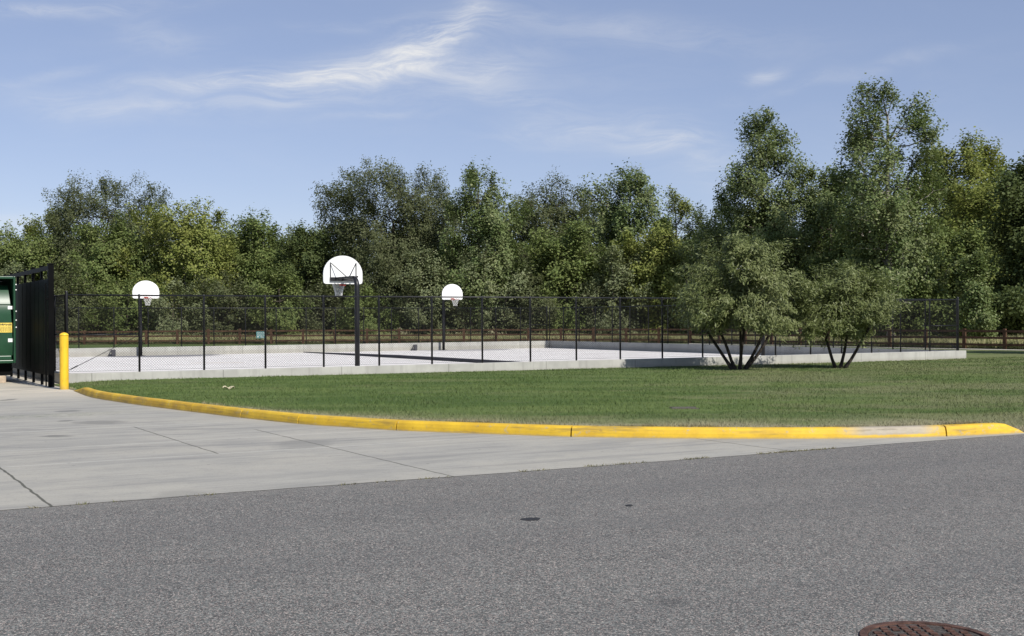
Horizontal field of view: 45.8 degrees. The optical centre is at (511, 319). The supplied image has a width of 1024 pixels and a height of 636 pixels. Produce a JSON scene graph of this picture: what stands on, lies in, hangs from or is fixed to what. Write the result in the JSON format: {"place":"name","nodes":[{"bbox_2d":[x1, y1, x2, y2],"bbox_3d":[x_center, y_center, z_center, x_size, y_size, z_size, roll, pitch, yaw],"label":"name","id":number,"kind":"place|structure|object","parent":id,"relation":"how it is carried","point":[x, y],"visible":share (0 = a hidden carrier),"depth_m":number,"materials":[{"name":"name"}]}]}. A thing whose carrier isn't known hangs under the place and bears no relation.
{"place":"outdoors","nodes":[
{"label":"outdoors","id":0,"kind":"place"},
{"bbox_2d":[56,348,760,372],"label":"court floor","id":1,"kind":"structure","parent":0,"point":[221,360],"depth_m":58.95,"materials":[{"name":"concrete"}]},
{"bbox_2d":[13,368,59,383],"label":"concrete wall","id":2,"kind":"structure","parent":1,"relation":"on","point":[56,376],"depth_m":36.12,"materials":[{"name":"grey concrete"}]},
{"bbox_2d":[54,294,64,370],"bbox_3d":[-20.352,0.438,47.180,0.070,2.200,32.510,0,0,-30],"label":"chain link fence","id":3,"kind":"object","parent":2,"relation":"on","point":[56,330],"visible":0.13,"depth_m":34.39,"materials":[{"name":"black metal"}]},
{"bbox_2d":[108,349,115,356],"bbox_3d":[-21.448,1.802,64.958,0.412,0.377,0.120,0,0,-30],"label":"anchor bracket","id":4,"kind":"object","parent":1,"relation":"on","point":[112,351],"visible":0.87,"depth_m":64.92,"materials":[{"name":"grey metal"}]},
{"bbox_2d":[132,281,158,355],"bbox_3d":[-19.604,-0.046,64.947,1.451,4.040,1.837,0,0,0],"label":"basketball hoop","id":5,"kind":"object","parent":1,"relation":"on","point":[146,288],"visible":0.73,"depth_m":64.64,"materials":[{"name":"white plastic"}]},
{"bbox_2d":[56,341,548,356],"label":"concrete wall","id":6,"kind":"structure","parent":1,"relation":"on","point":[250,349],"depth_m":70.33,"materials":[{"name":"grey concrete"}]},
{"bbox_2d":[56,306,547,347],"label":"chain link fence","id":7,"kind":"object","parent":6,"relation":"on","point":[470,324],"visible":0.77,"depth_m":70.83,"materials":[{"name":"black metal"}]},
{"bbox_2d":[323,256,361,365],"bbox_3d":[-5.559,-0.120,40.357,1.451,4.040,1.838,0,0,0],"label":"basketball hoop","id":8,"kind":"object","parent":1,"relation":"on","point":[342,270],"visible":0.98,"depth_m":40.50,"materials":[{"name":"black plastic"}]},
{"bbox_2d":[304,352,520,362],"bbox_3d":[-3.921,1.881,56.725,0.200,0.280,32.470,0,0,-30],"label":"court divider","id":9,"kind":"object","parent":1,"relation":"on","point":[428,358],"visible":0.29,"depth_m":56.74,"materials":[{"name":"grey concrete"}]},
{"bbox_2d":[442,284,462,349],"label":"basketball hoop","id":10,"kind":"object","parent":1,"relation":"on","point":[451,290],"visible":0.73,"depth_m":73.94,"materials":[{"name":"white plastic"}]},
{"bbox_2d":[69,350,965,382],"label":"concrete wall","id":11,"kind":"structure","parent":1,"relation":"on","point":[590,364],"depth_m":39.91,"materials":[{"name":"grey concrete"}]},
{"bbox_2d":[65,291,958,371],"bbox_3d":[3.304,0.273,41.989,35.785,2.280,0.085,0,0,-30],"label":"chain link fence","id":12,"kind":"object","parent":11,"relation":"on","point":[379,329],"visible":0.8,"depth_m":38.52,"materials":[{"name":"black metal"}]},
{"bbox_2d":[549,341,955,354],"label":"concrete wall","id":13,"kind":"structure","parent":1,"relation":"on","point":[571,344],"depth_m":65.44,"materials":[{"name":"grey concrete"}]},
{"bbox_2d":[549,300,956,350],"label":"chain link fence","id":14,"kind":"object","parent":13,"relation":"on","point":[667,333],"visible":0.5,"depth_m":67.24,"materials":[{"name":"black metal"}]},
{"bbox_2d":[0,431,1023,635],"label":"road","id":15,"kind":"structure","parent":0,"point":[848,541],"depth_m":8.81,"materials":[{"name":"grey asphalt"}]},
{"bbox_2d":[26,447,834,507],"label":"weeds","id":16,"kind":"object","parent":15,"relation":"on","point":[584,466],"visible":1,"depth_m":14.21,"materials":[{"name":"green plant"}]},
{"bbox_2d":[74,387,1023,438],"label":"kerb","id":17,"kind":"structure","parent":15,"relation":"on","point":[691,432],"depth_m":17.54,"materials":[{"name":"yellow paint"}]},
{"bbox_2d":[859,621,990,635],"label":"manhole cover","id":18,"kind":"object","parent":15,"relation":"on","point":[908,628],"visible":1,"depth_m":6.56,"materials":[{"name":"metal"}]},
{"bbox_2d":[0,373,1023,509],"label":"driveway","id":19,"kind":"structure","parent":0,"point":[58,447],"depth_m":15.71,"materials":[{"name":"concrete"}]},
{"bbox_2d":[0,376,5,382],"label":"support block","id":20,"kind":"object","parent":19,"relation":"on","point":[2,379],"depth_m":33.82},
{"bbox_2d":[0,276,16,374],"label":"waste compactor","id":21,"kind":"object","parent":20,"relation":"on","point":[8,320],"visible":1,"depth_m":34.01,"materials":[{"name":"green paint"}]},
{"bbox_2d":[0,285,12,355],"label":"chute door","id":22,"kind":"structure","parent":21,"relation":"in","point":[6,348],"depth_m":34.00,"materials":[{"name":"green paint"}]},
{"bbox_2d":[3,263,54,386],"bbox_3d":[-14.864,0.163,36.414,0.231,3.219,11.488,0,0,-30],"label":"metal screen","id":23,"kind":"object","parent":19,"relation":"on","point":[35,327],"visible":0.87,"depth_m":33.19,"materials":[{"name":"black paint"}]},
{"bbox_2d":[59,332,68,389],"bbox_3d":[-11.238,1.043,30.429,0.224,1.433,0.224,0,0,0],"label":"bollard","id":24,"kind":"object","parent":19,"relation":"on","point":[64,357],"visible":1,"depth_m":30.34,"materials":[{"name":"yellow metal"}]},
{"bbox_2d":[0,0,1023,255],"label":"sky","id":25,"kind":"structure","parent":0,"point":[239,104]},
{"bbox_2d":[519,517,540,520],"bbox_3d":[0.153,1.697,10.300,0.186,0.006,0.161,0,0,0],"label":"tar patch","id":26,"kind":"object","parent":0,"point":[531,519],"visible":1,"depth_m":10.27,"materials":[{"name":"black asphalt"}]},
{"bbox_2d":[55,343,1023,430],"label":"lawn","id":27,"kind":"structure","parent":0,"point":[974,353],"depth_m":26.14,"materials":[{"name":"green plant"}]},
{"bbox_2d":[0,219,60,315],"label":"tree","id":28,"kind":"object","parent":27,"relation":"on","point":[30,258],"visible":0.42,"depth_m":121.15,"materials":[{"name":"green plant"}]},
{"bbox_2d":[0,260,73,312],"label":"shrub","id":29,"kind":"object","parent":27,"relation":"on","point":[2,271],"visible":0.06,"depth_m":110.86,"materials":[{"name":"green plant"}]},
{"bbox_2d":[39,233,108,325],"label":"tree","id":30,"kind":"object","parent":27,"relation":"on","point":[66,254],"visible":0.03,"depth_m":130.47,"materials":[{"name":"green plant"}]},
{"bbox_2d":[43,260,111,338],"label":"shrub","id":31,"kind":"object","parent":27,"relation":"on","point":[72,305],"visible":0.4,"depth_m":108.61,"materials":[{"name":"green plant"}]},
{"bbox_2d":[39,167,180,330],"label":"tree","id":32,"kind":"object","parent":27,"relation":"on","point":[66,215],"visible":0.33,"depth_m":125.10,"materials":[{"name":"green plant"}]},
{"bbox_2d":[57,207,178,329],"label":"tree","id":33,"kind":"object","parent":27,"relation":"on","point":[116,240],"visible":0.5,"depth_m":113.19,"materials":[{"name":"green plant"}]},
{"bbox_2d":[79,268,172,339],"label":"shrub","id":34,"kind":"object","parent":27,"relation":"on","point":[108,287],"visible":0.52,"depth_m":107.31,"materials":[{"name":"green plant"}]},
{"bbox_2d":[127,228,197,333],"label":"tree","id":35,"kind":"object","parent":27,"relation":"on","point":[146,260],"visible":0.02,"depth_m":128.81,"materials":[{"name":"green plant"}]},
{"bbox_2d":[101,195,243,334],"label":"tree","id":36,"kind":"object","parent":27,"relation":"on","point":[197,245],"visible":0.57,"depth_m":112.49,"materials":[{"name":"green plant"}]},
{"bbox_2d":[142,271,224,337],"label":"shrub","id":37,"kind":"object","parent":27,"relation":"on","point":[187,310],"visible":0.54,"depth_m":106.96,"materials":[{"name":"green plant"}]},
{"bbox_2d":[189,267,268,337],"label":"shrub","id":38,"kind":"object","parent":27,"relation":"on","point":[228,302],"visible":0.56,"depth_m":108.13,"materials":[{"name":"green plant"}]},
{"bbox_2d":[191,231,269,334],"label":"tree","id":39,"kind":"object","parent":27,"relation":"on","point":[229,285],"visible":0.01,"depth_m":130.14,"materials":[{"name":"green plant"}]},
{"bbox_2d":[216,202,295,328],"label":"tree","id":40,"kind":"object","parent":27,"relation":"on","point":[247,260],"visible":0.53,"depth_m":119.42,"materials":[{"name":"green plant"}]},
{"bbox_2d":[244,259,318,337],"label":"shrub","id":41,"kind":"object","parent":27,"relation":"on","point":[293,287],"visible":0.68,"depth_m":107.36,"materials":[{"name":"green plant"}]},
{"bbox_2d":[257,223,313,334],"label":"tree","id":42,"kind":"object","parent":27,"relation":"on","point":[284,252],"visible":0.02,"depth_m":130.95,"materials":[{"name":"green plant"}]},
{"bbox_2d":[267,218,336,324],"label":"tree","id":43,"kind":"object","parent":27,"relation":"on","point":[312,256],"visible":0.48,"depth_m":115.68,"materials":[{"name":"green plant"}]},
{"bbox_2d":[288,275,353,336],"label":"shrub","id":44,"kind":"object","parent":27,"relation":"on","point":[324,289],"visible":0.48,"depth_m":108.45,"materials":[{"name":"green plant"}]},
{"bbox_2d":[314,241,372,333],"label":"tree","id":45,"kind":"object","parent":27,"relation":"on","point":[342,255],"visible":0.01,"depth_m":129.28,"materials":[{"name":"green plant"}]},
{"bbox_2d":[329,282,407,336],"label":"shrub","id":46,"kind":"object","parent":27,"relation":"on","point":[362,301],"visible":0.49,"depth_m":106.55,"materials":[{"name":"green plant"}]},
{"bbox_2d":[308,154,470,334],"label":"tree","id":47,"kind":"object","parent":27,"relation":"on","point":[349,230],"visible":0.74,"depth_m":113.23,"materials":[{"name":"green plant"}]},
{"bbox_2d":[386,242,455,336],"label":"shrub","id":48,"kind":"object","parent":27,"relation":"on","point":[428,279],"visible":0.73,"depth_m":105.12,"materials":[{"name":"green plant"}]},
{"bbox_2d":[395,192,489,334],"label":"tree","id":49,"kind":"object","parent":27,"relation":"on","point":[441,245],"visible":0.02,"depth_m":129.78,"materials":[{"name":"green plant"}]},
{"bbox_2d":[424,155,535,332],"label":"tree","id":50,"kind":"object","parent":27,"relation":"on","point":[495,224],"visible":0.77,"depth_m":106.49,"materials":[{"name":"green plant"}]},
{"bbox_2d":[440,236,532,336],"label":"shrub","id":51,"kind":"object","parent":27,"relation":"on","point":[518,277],"visible":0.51,"depth_m":103.92,"materials":[{"name":"green plant"}]},
{"bbox_2d":[467,187,557,333],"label":"tree","id":52,"kind":"object","parent":27,"relation":"on","point":[519,230],"visible":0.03,"depth_m":128.02,"materials":[{"name":"green plant"}]},
{"bbox_2d":[497,264,562,335],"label":"shrub","id":53,"kind":"object","parent":27,"relation":"on","point":[535,282],"visible":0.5,"depth_m":102.78,"materials":[{"name":"green plant"}]},
{"bbox_2d":[56,327,1023,348],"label":"rail fence","id":54,"kind":"object","parent":27,"relation":"on","point":[963,337],"visible":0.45,"depth_m":89.12,"materials":[{"name":"brown wood"}]},
{"bbox_2d":[256,331,263,337],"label":"trail sign","id":55,"kind":"object","parent":54,"relation":"attached to","point":[259,333],"visible":0.88,"depth_m":91.55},
{"bbox_2d":[509,166,593,316],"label":"tree","id":56,"kind":"object","parent":27,"relation":"on","point":[556,215],"visible":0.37,"depth_m":120.11,"materials":[{"name":"green plant"}]},
{"bbox_2d":[519,215,616,333],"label":"tree","id":57,"kind":"object","parent":27,"relation":"on","point":[568,274],"visible":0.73,"depth_m":104.79,"materials":[{"name":"green plant"}]},
{"bbox_2d":[561,197,639,323],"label":"tree","id":58,"kind":"object","parent":27,"relation":"on","point":[589,216],"visible":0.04,"depth_m":127.00,"materials":[{"name":"green plant"}]},
{"bbox_2d":[571,239,655,336],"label":"shrub","id":59,"kind":"object","parent":27,"relation":"on","point":[593,289],"visible":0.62,"depth_m":102.24,"materials":[{"name":"green plant"}]},
{"bbox_2d":[576,158,678,333],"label":"tree","id":60,"kind":"object","parent":27,"relation":"on","point":[609,223],"visible":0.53,"depth_m":109.55,"materials":[{"name":"green plant"}]},
{"bbox_2d":[602,215,698,333],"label":"tree","id":61,"kind":"object","parent":27,"relation":"on","point":[659,242],"visible":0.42,"depth_m":102.34,"materials":[{"name":"green plant"}]},
{"bbox_2d":[639,255,705,336],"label":"shrub","id":62,"kind":"object","parent":27,"relation":"on","point":[667,285],"visible":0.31,"depth_m":100.37,"materials":[{"name":"green plant"}]},
{"bbox_2d":[650,183,700,259],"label":"tree","id":63,"kind":"object","parent":27,"relation":"on","point":[682,207],"visible":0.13,"depth_m":136.47,"materials":[{"name":"green plant"}]},
{"bbox_2d":[669,407,698,408],"bbox_3d":[3.012,1.573,21.230,0.470,0.070,0.341,0,0,0],"label":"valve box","id":64,"kind":"object","parent":27,"relation":"on","point":[683,407],"visible":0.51,"depth_m":21.22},
{"bbox_2d":[675,203,737,309],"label":"tree","id":65,"kind":"object","parent":27,"relation":"on","point":[701,217],"visible":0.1,"depth_m":122.36,"materials":[{"name":"green plant"}]},
{"bbox_2d":[673,215,790,333],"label":"tree","id":66,"kind":"object","parent":27,"relation":"on","point":[723,227],"visible":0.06,"depth_m":99.73,"materials":[{"name":"green plant"}]},
{"bbox_2d":[664,230,830,368],"bbox_3d":[7.895,-0.681,40.735,5.952,4.794,5.494,0,0,0],"label":"willow shrub","id":67,"kind":"object","parent":27,"relation":"on","point":[744,285],"visible":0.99,"depth_m":39.71,"materials":[{"name":"green plant"}]},
{"bbox_2d":[690,105,820,333],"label":"tree","id":68,"kind":"object","parent":27,"relation":"on","point":[744,188],"visible":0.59,"depth_m":94.39,"materials":[{"name":"green plant"}]},
{"bbox_2d":[753,181,848,290],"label":"tree","id":69,"kind":"object","parent":27,"relation":"on","point":[800,208],"visible":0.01,"depth_m":105.25,"materials":[{"name":"green plant"}]},
{"bbox_2d":[778,249,833,337],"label":"shrub","id":70,"kind":"object","parent":27,"relation":"on","point":[806,271],"visible":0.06,"depth_m":88.14,"materials":[{"name":"green plant"}]},
{"bbox_2d":[785,158,872,301],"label":"tree","id":71,"kind":"object","parent":27,"relation":"on","point":[823,205],"visible":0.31,"depth_m":93.24,"materials":[{"name":"green plant"}]},
{"bbox_2d":[804,171,882,261],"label":"tree","id":72,"kind":"object","parent":27,"relation":"on","point":[852,205],"visible":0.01,"depth_m":102.32,"materials":[{"name":"green plant"}]},
{"bbox_2d":[788,257,911,367],"bbox_3d":[11.327,-0.212,41.591,4.579,3.838,4.347,0,0,0],"label":"willow shrub","id":73,"kind":"object","parent":27,"relation":"on","point":[845,316],"visible":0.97,"depth_m":40.60,"materials":[{"name":"green plant"}]},
{"bbox_2d":[810,201,945,340],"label":"tree","id":74,"kind":"object","parent":27,"relation":"on","point":[834,254],"visible":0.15,"depth_m":87.20,"materials":[{"name":"green plant"}]},
{"bbox_2d":[825,73,961,339],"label":"tree","id":75,"kind":"object","parent":27,"relation":"on","point":[888,202],"visible":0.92,"depth_m":83.32,"materials":[{"name":"green plant"}]},
{"bbox_2d":[890,166,956,235],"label":"tree","id":76,"kind":"object","parent":27,"relation":"on","point":[934,213],"depth_m":106.96,"materials":[{"name":"green plant"}]},
{"bbox_2d":[885,266,967,338],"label":"shrub","id":77,"kind":"object","parent":27,"relation":"on","point":[923,293],"visible":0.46,"depth_m":82.91,"materials":[{"name":"green plant"}]},
{"bbox_2d":[906,212,1008,340],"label":"tree","id":78,"kind":"object","parent":27,"relation":"on","point":[968,246],"visible":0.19,"depth_m":88.10,"materials":[{"name":"green plant"}]},
{"bbox_2d":[916,126,1017,295],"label":"tree","id":79,"kind":"object","parent":27,"relation":"on","point":[977,162],"visible":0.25,"depth_m":99.03,"materials":[{"name":"green plant"}]},
{"bbox_2d":[946,249,1003,340],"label":"young poplar","id":80,"kind":"object","parent":27,"relation":"on","point":[974,296],"visible":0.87,"depth_m":74.54,"materials":[{"name":"green plant"}]},
{"bbox_2d":[939,173,1019,323],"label":"tree","id":81,"kind":"object","parent":27,"relation":"on","point":[987,212],"visible":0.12,"depth_m":93.40,"materials":[{"name":"green plant"}]},
{"bbox_2d":[977,152,1023,339],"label":"tree","id":82,"kind":"object","parent":27,"relation":"on","point":[1008,236],"visible":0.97,"depth_m":79.66,"materials":[{"name":"green plant"}]},
{"bbox_2d":[981,273,1023,336],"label":"shrub","id":83,"kind":"object","parent":27,"relation":"on","point":[998,310],"visible":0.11,"depth_m":81.66,"materials":[{"name":"green plant"}]},
{"bbox_2d":[56,326,1023,348],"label":"meadow","id":84,"kind":"structure","parent":0,"point":[460,332],"depth_m":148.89,"materials":[{"name":"green plant"}]},
{"bbox_2d":[16,206,68,267],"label":"tree","id":85,"kind":"object","parent":84,"relation":"on","point":[27,229],"visible":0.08,"depth_m":133.19,"materials":[{"name":"green plant"}]},
{"bbox_2d":[219,228,289,324],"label":"background tree","id":86,"kind":"object","parent":84,"relation":"on","point":[251,249],"visible":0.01,"depth_m":129.52,"materials":[{"name":"green plant"}]},
{"bbox_2d":[282,227,367,270],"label":"background tree","id":87,"kind":"object","parent":84,"relation":"on","point":[320,238],"depth_m":136.81,"materials":[{"name":"green plant"}]},
{"bbox_2d":[330,235,387,286],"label":"background tree","id":88,"kind":"object","parent":84,"relation":"on","point":[364,252],"depth_m":136.06,"materials":[{"name":"green plant"}]},
{"bbox_2d":[370,222,449,333],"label":"background tree","id":89,"kind":"object","parent":84,"relation":"on","point":[397,290],"visible":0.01,"depth_m":133.72,"materials":[{"name":"green plant"}]},
{"bbox_2d":[761,289,764,355],"bbox_3d":[9.528,-0.201,49.125,1.451,4.040,1.837,0,0,0],"label":"basketball hoop","id":90,"kind":"object","parent":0,"point":[762,342],"visible":0.01,"depth_m":48.37,"materials":[{"name":"black plastic"}]},
{"bbox_2d":[689,343,1014,349],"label":"path","id":91,"kind":"structure","parent":0,"point":[891,347],"depth_m":67.29,"materials":[{"name":"grey concrete"}]}
]}

